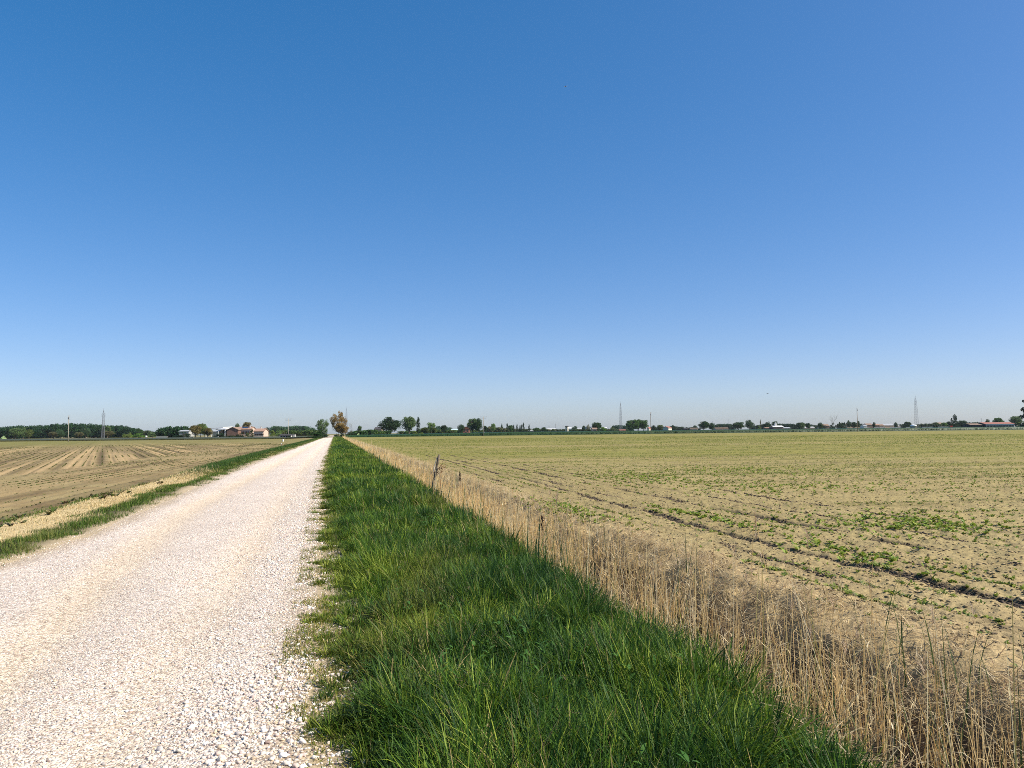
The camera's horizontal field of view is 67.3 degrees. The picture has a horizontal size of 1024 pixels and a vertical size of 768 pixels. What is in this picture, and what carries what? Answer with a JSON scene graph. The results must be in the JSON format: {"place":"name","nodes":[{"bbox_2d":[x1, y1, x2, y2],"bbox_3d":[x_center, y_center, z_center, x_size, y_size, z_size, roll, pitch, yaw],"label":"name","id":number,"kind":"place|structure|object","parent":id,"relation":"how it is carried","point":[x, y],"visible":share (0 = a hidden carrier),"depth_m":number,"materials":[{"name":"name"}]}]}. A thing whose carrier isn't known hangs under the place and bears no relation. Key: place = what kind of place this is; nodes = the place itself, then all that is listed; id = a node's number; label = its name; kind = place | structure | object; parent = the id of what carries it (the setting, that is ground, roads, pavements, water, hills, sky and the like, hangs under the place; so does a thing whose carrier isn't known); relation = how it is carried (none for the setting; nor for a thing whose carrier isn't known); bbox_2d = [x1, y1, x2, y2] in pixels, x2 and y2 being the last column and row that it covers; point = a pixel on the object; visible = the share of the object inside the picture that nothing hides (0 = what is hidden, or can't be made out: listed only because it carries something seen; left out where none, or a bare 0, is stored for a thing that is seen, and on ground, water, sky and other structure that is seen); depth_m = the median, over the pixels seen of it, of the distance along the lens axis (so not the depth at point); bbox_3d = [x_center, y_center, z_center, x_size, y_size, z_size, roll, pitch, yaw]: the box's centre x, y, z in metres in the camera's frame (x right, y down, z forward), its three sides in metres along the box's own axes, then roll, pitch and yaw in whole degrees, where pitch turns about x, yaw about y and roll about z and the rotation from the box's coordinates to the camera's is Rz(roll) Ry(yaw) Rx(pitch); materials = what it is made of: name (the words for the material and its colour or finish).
{"place":"outdoors","nodes":[
{"label":"outdoors","id":0,"kind":"place"},
{"bbox_2d":[101,410,104,437],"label":"lattice tower","id":1,"kind":"structure","parent":0,"point":[103,421],"depth_m":539.80,"materials":[{"name":"metal"}]},
{"bbox_2d":[0,439,307,522],"bbox_3d":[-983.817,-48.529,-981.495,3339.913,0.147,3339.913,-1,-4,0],"label":"ploughed field","id":2,"kind":"structure","parent":0,"point":[52,498],"depth_m":46.90,"materials":[{"name":"soil"}]},
{"bbox_2d":[0,443,290,526],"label":"sparse weeds","id":3,"kind":"object","parent":2,"relation":"on","point":[54,509],"visible":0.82,"depth_m":44.64,"materials":[{"name":"green plant"}]},
{"bbox_2d":[0,437,321,565],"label":"roadside grass","id":4,"kind":"structure","parent":0,"point":[209,470],"depth_m":18.23,"materials":[{"name":"green plant"}]},
{"bbox_2d":[178,430,193,436],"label":"shed","id":5,"kind":"structure","parent":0,"point":[186,431],"depth_m":440.29,"materials":[{"name":"white concrete"}]},
{"bbox_2d":[0,435,375,767],"bbox_3d":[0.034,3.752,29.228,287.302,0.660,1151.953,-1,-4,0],"label":"gravel road","id":6,"kind":"structure","parent":0,"point":[74,603],"depth_m":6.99,"materials":[{"name":"white gravel"}]},
{"bbox_2d":[212,430,222,436],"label":"cream shed","id":7,"kind":"structure","parent":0,"point":[215,432],"depth_m":401.30,"materials":[{"name":"paint"}]},
{"bbox_2d":[205,426,232,436],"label":"open barn","id":8,"kind":"structure","parent":0,"point":[217,429],"depth_m":410.45,"materials":[{"name":"white paint"}]},
{"bbox_2d":[218,428,228,436],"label":"open barn","id":9,"kind":"structure","parent":0,"point":[224,432],"depth_m":405.68,"materials":[{"name":"white paint"}]},
{"bbox_2d":[253,427,268,436],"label":"farm house","id":10,"kind":"structure","parent":0,"point":[261,432],"depth_m":398.69,"materials":[{"name":"beige paint"}]},
{"bbox_2d":[0,436,798,767],"bbox_3d":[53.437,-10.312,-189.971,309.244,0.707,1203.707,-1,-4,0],"label":"grass verge","id":11,"kind":"object","parent":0,"point":[86,532],"depth_m":12.03,"materials":[{"name":"green plant"}]},
{"bbox_2d":[315,419,328,432],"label":"thin tree","id":12,"kind":"object","parent":11,"relation":"on","point":[321,425],"visible":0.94,"depth_m":328.63,"materials":[{"name":"green plant"}]},
{"bbox_2d":[329,410,347,436],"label":"thin tree","id":13,"kind":"object","parent":11,"relation":"on","point":[337,420],"visible":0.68,"depth_m":376.44,"materials":[{"name":"brown plant"}]},
{"bbox_2d":[430,454,439,489],"bbox_3d":[-2.077,2.554,20.488,0.355,1.352,0.124,0,-4,-10],"label":"wooden post","id":14,"kind":"object","parent":11,"relation":"on","point":[436,468],"visible":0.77,"depth_m":20.50,"materials":[{"name":"brown wood"}]},
{"bbox_2d":[11,430,954,441],"bbox_3d":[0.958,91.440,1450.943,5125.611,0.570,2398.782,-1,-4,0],"label":"ground","id":15,"kind":"structure","parent":0,"point":[288,438],"depth_m":573.47,"materials":[{"name":"green plant"}]},
{"bbox_2d":[8,428,22,438],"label":"spreading tree","id":16,"kind":"object","parent":15,"relation":"on","point":[15,432],"visible":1,"depth_m":557.55,"materials":[{"name":"green plant"}]},
{"bbox_2d":[19,427,25,436],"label":"broadleaf tree","id":17,"kind":"object","parent":15,"relation":"on","point":[23,432],"visible":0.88,"depth_m":562.79,"materials":[{"name":"green plant"}]},
{"bbox_2d":[25,429,33,437],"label":"broadleaf tree","id":18,"kind":"object","parent":15,"relation":"on","point":[29,433],"visible":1,"depth_m":553.19,"materials":[{"name":"green plant"}]},
{"bbox_2d":[48,432,57,438],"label":"spreading tree","id":19,"kind":"object","parent":15,"relation":"on","point":[53,434],"visible":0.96,"depth_m":557.35,"materials":[{"name":"green plant"}]},
{"bbox_2d":[57,430,64,438],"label":"broadleaf tree","id":20,"kind":"object","parent":15,"relation":"on","point":[60,433],"visible":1,"depth_m":555.84,"materials":[{"name":"green plant"}]},
{"bbox_2d":[0,423,143,438],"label":"distant wood","id":21,"kind":"object","parent":15,"relation":"on","point":[42,431],"visible":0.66,"depth_m":622.63,"materials":[{"name":"green plant"}]},
{"bbox_2d":[74,432,83,437],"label":"spreading tree","id":22,"kind":"object","parent":15,"relation":"on","point":[78,434],"visible":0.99,"depth_m":559.70,"materials":[{"name":"green plant"}]},
{"bbox_2d":[81,428,90,437],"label":"broadleaf tree","id":23,"kind":"object","parent":15,"relation":"on","point":[86,431],"visible":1,"depth_m":564.47,"materials":[{"name":"green plant"}]},
{"bbox_2d":[103,431,115,437],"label":"spreading tree","id":24,"kind":"object","parent":15,"relation":"on","point":[109,433],"visible":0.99,"depth_m":554.24,"materials":[{"name":"green plant"}]},
{"bbox_2d":[134,428,142,434],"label":"broadleaf tree","id":25,"kind":"object","parent":15,"relation":"on","point":[138,431],"visible":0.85,"depth_m":588.38,"materials":[{"name":"green plant"}]},
{"bbox_2d":[131,433,147,437],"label":"shrub","id":26,"kind":"object","parent":15,"relation":"on","point":[138,435],"visible":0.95,"depth_m":526.92,"materials":[{"name":"green plant"}]},
{"bbox_2d":[143,430,154,435],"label":"distant wood","id":27,"kind":"object","parent":15,"relation":"on","point":[146,432],"visible":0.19,"depth_m":640.31,"materials":[{"name":"green plant"}]},
{"bbox_2d":[0,436,317,441],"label":"rough grass","id":28,"kind":"structure","parent":15,"relation":"on","point":[170,438],"depth_m":271.60,"materials":[{"name":"green plant"}]},
{"bbox_2d":[155,426,189,437],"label":"distant wood","id":29,"kind":"object","parent":15,"relation":"on","point":[169,431],"visible":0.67,"depth_m":459.08,"materials":[{"name":"green plant"}]},
{"bbox_2d":[174,432,191,436],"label":"shrub","id":30,"kind":"object","parent":15,"relation":"on","point":[184,435],"visible":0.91,"depth_m":428.65,"materials":[{"name":"green plant"}]},
{"bbox_2d":[189,425,201,436],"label":"spreading tree","id":31,"kind":"object","parent":15,"relation":"on","point":[195,429],"visible":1,"depth_m":398.36,"materials":[{"name":"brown plant"}]},
{"bbox_2d":[197,423,205,436],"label":"broadleaf tree","id":32,"kind":"object","parent":15,"relation":"on","point":[203,428],"visible":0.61,"depth_m":402.88,"materials":[{"name":"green plant"}]},
{"bbox_2d":[203,428,212,436],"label":"spreading tree","id":33,"kind":"object","parent":15,"relation":"on","point":[207,431],"visible":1,"depth_m":396.30,"materials":[{"name":"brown plant"}]},
{"bbox_2d":[227,427,240,436],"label":"farm wing","id":34,"kind":"structure","parent":15,"relation":"on","point":[234,431],"depth_m":400.33,"materials":[{"name":"beige brick"}]},
{"bbox_2d":[242,422,252,426],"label":"spreading tree","id":35,"kind":"object","parent":15,"relation":"on","point":[246,424],"visible":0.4,"depth_m":426.35,"materials":[{"name":"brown plant"}]},
{"bbox_2d":[239,425,255,436],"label":"farmhouse","id":36,"kind":"object","parent":15,"relation":"on","point":[244,430],"visible":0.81,"depth_m":404.35,"materials":[{"name":"pink paint"}]},
{"bbox_2d":[272,426,280,432],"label":"spreading tree","id":37,"kind":"object","parent":15,"relation":"on","point":[275,428],"visible":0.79,"depth_m":777.09,"materials":[{"name":"green plant"}]},
{"bbox_2d":[279,434,292,436],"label":"shelter","id":38,"kind":"object","parent":15,"relation":"on","point":[285,435],"visible":0.82,"depth_m":298.83,"materials":[{"name":"white paint"}]},
{"bbox_2d":[269,425,318,435],"bbox_3d":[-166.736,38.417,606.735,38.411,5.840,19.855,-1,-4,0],"label":"distant wood","id":39,"kind":"object","parent":15,"relation":"on","point":[302,433],"visible":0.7,"depth_m":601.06,"materials":[{"name":"green plant"}]},
{"bbox_2d":[307,433,323,437],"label":"shrub","id":40,"kind":"object","parent":15,"relation":"on","point":[318,435],"visible":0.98,"depth_m":270.51,"materials":[{"name":"green plant"}]},
{"bbox_2d":[334,423,348,433],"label":"spreading tree","id":41,"kind":"object","parent":15,"relation":"on","point":[340,427],"visible":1,"depth_m":369.96,"materials":[{"name":"brown plant"}]},
{"bbox_2d":[349,429,391,434],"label":"distant wood","id":42,"kind":"object","parent":15,"relation":"on","point":[369,432],"visible":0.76,"depth_m":432.19,"materials":[{"name":"green plant"}]},
{"bbox_2d":[377,417,402,433],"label":"broadleaf tree","id":43,"kind":"object","parent":15,"relation":"on","point":[388,423],"visible":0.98,"depth_m":467.06,"materials":[{"name":"green plant"}]},
{"bbox_2d":[401,416,416,433],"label":"spreading tree","id":44,"kind":"object","parent":15,"relation":"on","point":[410,422],"visible":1,"depth_m":497.49,"materials":[{"name":"green plant"}]},
{"bbox_2d":[416,417,419,433],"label":"cypress tree","id":45,"kind":"object","parent":15,"relation":"on","point":[418,427],"visible":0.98,"depth_m":504.03,"materials":[{"name":"green plant"}]},
{"bbox_2d":[420,427,429,433],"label":"spreading tree","id":46,"kind":"object","parent":15,"relation":"on","point":[425,430],"visible":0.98,"depth_m":518.14,"materials":[{"name":"green plant"}]},
{"bbox_2d":[427,422,435,433],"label":"young tree","id":47,"kind":"object","parent":15,"relation":"on","point":[430,424],"visible":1,"depth_m":513.15,"materials":[{"name":"green plant"}]},
{"bbox_2d":[396,429,482,433],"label":"distant wood","id":48,"kind":"object","parent":15,"relation":"on","point":[437,431],"visible":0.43,"depth_m":620.76,"materials":[{"name":"green plant"}]},
{"bbox_2d":[441,425,446,432],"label":"broadleaf tree","id":49,"kind":"object","parent":15,"relation":"on","point":[444,428],"visible":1,"depth_m":518.37,"materials":[{"name":"green plant"}]},
{"bbox_2d":[436,426,451,429],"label":"distant wood","id":50,"kind":"object","parent":15,"relation":"on","point":[439,427],"visible":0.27,"depth_m":903.14,"materials":[{"name":"green plant"}]},
{"bbox_2d":[457,424,464,432],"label":"broadleaf tree","id":51,"kind":"object","parent":15,"relation":"on","point":[461,428],"visible":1,"depth_m":598.45,"materials":[{"name":"green plant"}]},
{"bbox_2d":[463,427,469,432],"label":"brick house","id":52,"kind":"structure","parent":15,"relation":"on","point":[466,430],"depth_m":598.86,"materials":[{"name":"brown brick"}]},
{"bbox_2d":[467,418,476,432],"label":"spreading tree","id":53,"kind":"object","parent":15,"relation":"on","point":[470,424],"visible":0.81,"depth_m":537.95,"materials":[{"name":"green plant"}]},
{"bbox_2d":[473,418,482,431],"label":"broadleaf tree","id":54,"kind":"object","parent":15,"relation":"on","point":[477,425],"visible":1,"depth_m":533.29,"materials":[{"name":"green plant"}]},
{"bbox_2d":[487,426,509,431],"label":"distant wood","id":55,"kind":"object","parent":15,"relation":"on","point":[497,429],"visible":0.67,"depth_m":699.37,"materials":[{"name":"green plant"}]},
{"bbox_2d":[512,428,628,431],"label":"distant wood","id":56,"kind":"object","parent":15,"relation":"on","point":[555,430],"visible":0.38,"depth_m":759.99,"materials":[{"name":"green plant"}]},
{"bbox_2d":[592,422,601,430],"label":"spreading tree","id":57,"kind":"object","parent":15,"relation":"on","point":[598,425],"visible":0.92,"depth_m":697.52,"materials":[{"name":"green plant"}]},
{"bbox_2d":[612,425,633,429],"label":"distant wood","id":58,"kind":"object","parent":15,"relation":"on","point":[622,426],"visible":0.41,"depth_m":860.38,"materials":[{"name":"green plant"}]},
{"bbox_2d":[626,420,639,429],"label":"spreading tree","id":59,"kind":"object","parent":15,"relation":"on","point":[633,424],"visible":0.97,"depth_m":716.85,"materials":[{"name":"green plant"}]},
{"bbox_2d":[639,420,648,430],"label":"spreading tree","id":60,"kind":"object","parent":15,"relation":"on","point":[643,424],"visible":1,"depth_m":722.01,"materials":[{"name":"green plant"}]},
{"bbox_2d":[650,426,700,429],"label":"distant wood","id":61,"kind":"object","parent":15,"relation":"on","point":[679,428],"visible":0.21,"depth_m":900.21,"materials":[{"name":"green plant"}]},
{"bbox_2d":[698,421,709,429],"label":"spreading tree","id":62,"kind":"object","parent":15,"relation":"on","point":[703,425],"visible":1,"depth_m":756.21,"materials":[{"name":"green plant"}]},
{"bbox_2d":[709,423,714,428],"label":"broadleaf tree","id":63,"kind":"object","parent":15,"relation":"on","point":[711,425],"visible":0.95,"depth_m":762.63,"materials":[{"name":"green plant"}]},
{"bbox_2d":[712,423,735,429],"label":"distant wood","id":64,"kind":"object","parent":15,"relation":"on","point":[729,426],"visible":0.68,"depth_m":940.93,"materials":[{"name":"green plant"}]},
{"bbox_2d":[732,422,745,428],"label":"spreading tree","id":65,"kind":"object","parent":15,"relation":"on","point":[738,425],"visible":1,"depth_m":766.24,"materials":[{"name":"green plant"}]},
{"bbox_2d":[745,420,754,428],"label":"broadleaf tree","id":66,"kind":"object","parent":15,"relation":"on","point":[749,424],"visible":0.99,"depth_m":777.31,"materials":[{"name":"green plant"}]},
{"bbox_2d":[761,422,770,427],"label":"broadleaf tree","id":67,"kind":"object","parent":15,"relation":"on","point":[766,424],"visible":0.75,"depth_m":787.15,"materials":[{"name":"green plant"}]},
{"bbox_2d":[750,423,829,428],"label":"distant wood","id":68,"kind":"object","parent":15,"relation":"on","point":[792,426],"visible":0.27,"depth_m":900.95,"materials":[{"name":"green plant"}]},
{"bbox_2d":[850,422,856,427],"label":"spreading tree","id":69,"kind":"object","parent":15,"relation":"on","point":[853,424],"visible":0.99,"depth_m":847.63,"materials":[{"name":"green plant"}]},
{"bbox_2d":[835,423,905,427],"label":"distant wood","id":70,"kind":"object","parent":15,"relation":"on","point":[901,425],"visible":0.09,"depth_m":962.41,"materials":[{"name":"green plant"}]},
{"bbox_2d":[863,427,924,427],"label":"concrete fence","id":71,"kind":"object","parent":15,"relation":"on","point":[890,427],"visible":0.3,"depth_m":604.78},
{"bbox_2d":[903,421,911,426],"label":"broadleaf tree","id":72,"kind":"object","parent":15,"relation":"on","point":[907,424],"visible":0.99,"depth_m":856.91,"materials":[{"name":"green plant"}]},
{"bbox_2d":[917,423,941,427],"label":"distant wood","id":73,"kind":"object","parent":15,"relation":"on","point":[927,425],"visible":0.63,"depth_m":758.96,"materials":[{"name":"green plant"}]},
{"bbox_2d":[952,414,957,426],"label":"cypress tree","id":74,"kind":"object","parent":15,"relation":"on","point":[954,421],"visible":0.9,"depth_m":690.41,"materials":[{"name":"green plant"}]},
{"bbox_2d":[957,420,966,425],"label":"spreading tree","id":75,"kind":"object","parent":15,"relation":"on","point":[960,423],"visible":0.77,"depth_m":797.26,"materials":[{"name":"green plant"}]},
{"bbox_2d":[992,418,1004,421],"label":"spreading tree","id":76,"kind":"object","parent":15,"relation":"on","point":[998,419],"visible":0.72,"depth_m":747.15,"materials":[{"name":"green plant"}]},
{"bbox_2d":[1008,416,1022,425],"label":"spreading tree","id":77,"kind":"object","parent":15,"relation":"on","point":[1015,419],"visible":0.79,"depth_m":726.99,"materials":[{"name":"green plant"}]},
{"bbox_2d":[1014,400,1023,426],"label":"conifer tree","id":78,"kind":"object","parent":15,"relation":"on","point":[1021,416],"visible":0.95,"depth_m":471.33,"materials":[{"name":"green plant"}]},
{"bbox_2d":[0,0,1023,434],"label":"sky","id":79,"kind":"structure","parent":0,"point":[214,213],"materials":[{"name":"blue"}]},
{"bbox_2d":[248,436,939,767],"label":"verge grass","id":80,"kind":"structure","parent":0,"point":[584,677],"depth_m":4.92,"materials":[{"name":"green plant"}]},
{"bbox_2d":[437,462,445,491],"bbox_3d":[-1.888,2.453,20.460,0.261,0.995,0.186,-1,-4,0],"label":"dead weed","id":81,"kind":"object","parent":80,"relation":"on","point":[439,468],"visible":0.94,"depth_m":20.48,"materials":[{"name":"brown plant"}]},
{"bbox_2d":[663,426,671,429],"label":"shed","id":82,"kind":"structure","parent":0,"point":[667,428],"depth_m":560.16,"materials":[{"name":"beige paint"}]},
{"bbox_2d":[349,430,1023,708],"bbox_3d":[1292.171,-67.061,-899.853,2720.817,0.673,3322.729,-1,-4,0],"label":"crop field","id":83,"kind":"structure","parent":0,"point":[897,506],"depth_m":16.95,"materials":[{"name":"soil"}]},
{"bbox_2d":[346,426,1023,436],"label":"wheat crop","id":84,"kind":"object","parent":83,"relation":"on","point":[703,431],"visible":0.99,"depth_m":338.12,"materials":[{"name":"green plant"}]},
{"bbox_2d":[360,434,1023,667],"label":"crop seedlings","id":85,"kind":"object","parent":83,"relation":"on","point":[964,525],"visible":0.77,"depth_m":20.57,"materials":[{"name":"green plant"}]},
{"bbox_2d":[354,441,1023,767],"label":"ditch","id":86,"kind":"object","parent":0,"point":[718,604],"visible":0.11,"depth_m":6.39,"materials":[{"name":"beige plant"}]},
{"bbox_2d":[540,516,544,554],"bbox_3d":[0.515,2.667,13.256,0.139,0.807,0.094,3,-5,-43],"label":"dock plant","id":87,"kind":"object","parent":86,"relation":"on","point":[542,529],"visible":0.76,"depth_m":13.27,"materials":[{"name":"brown plant"}]},
{"bbox_2d":[342,436,1023,767],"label":"dry reeds","id":88,"kind":"object","parent":86,"relation":"on","point":[836,682],"visible":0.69,"depth_m":6.12,"materials":[{"name":"beige plant"}]},
{"bbox_2d":[770,422,782,428],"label":"farm building","id":89,"kind":"structure","parent":0,"point":[775,426],"depth_m":699.81,"materials":[{"name":"white paint"}]},
{"bbox_2d":[863,423,872,427],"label":"town house","id":90,"kind":"structure","parent":0,"point":[869,425],"depth_m":925.22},
{"bbox_2d":[883,424,893,427],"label":"town house","id":91,"kind":"structure","parent":0,"point":[888,425],"depth_m":942.36,"materials":[{"name":"beige paint"}]},
{"bbox_2d":[914,398,918,427],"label":"lattice tower","id":92,"kind":"structure","parent":0,"point":[915,411],"depth_m":679.00,"materials":[{"name":"metal"}]},
{"bbox_2d":[962,423,983,426],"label":"barn","id":93,"kind":"structure","parent":0,"point":[973,425],"depth_m":561.85,"materials":[{"name":"white"}]},
{"bbox_2d":[979,422,1014,426],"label":"long barn","id":94,"kind":"structure","parent":0,"point":[998,424],"depth_m":558.98,"materials":[{"name":"white paint"}]}
]}

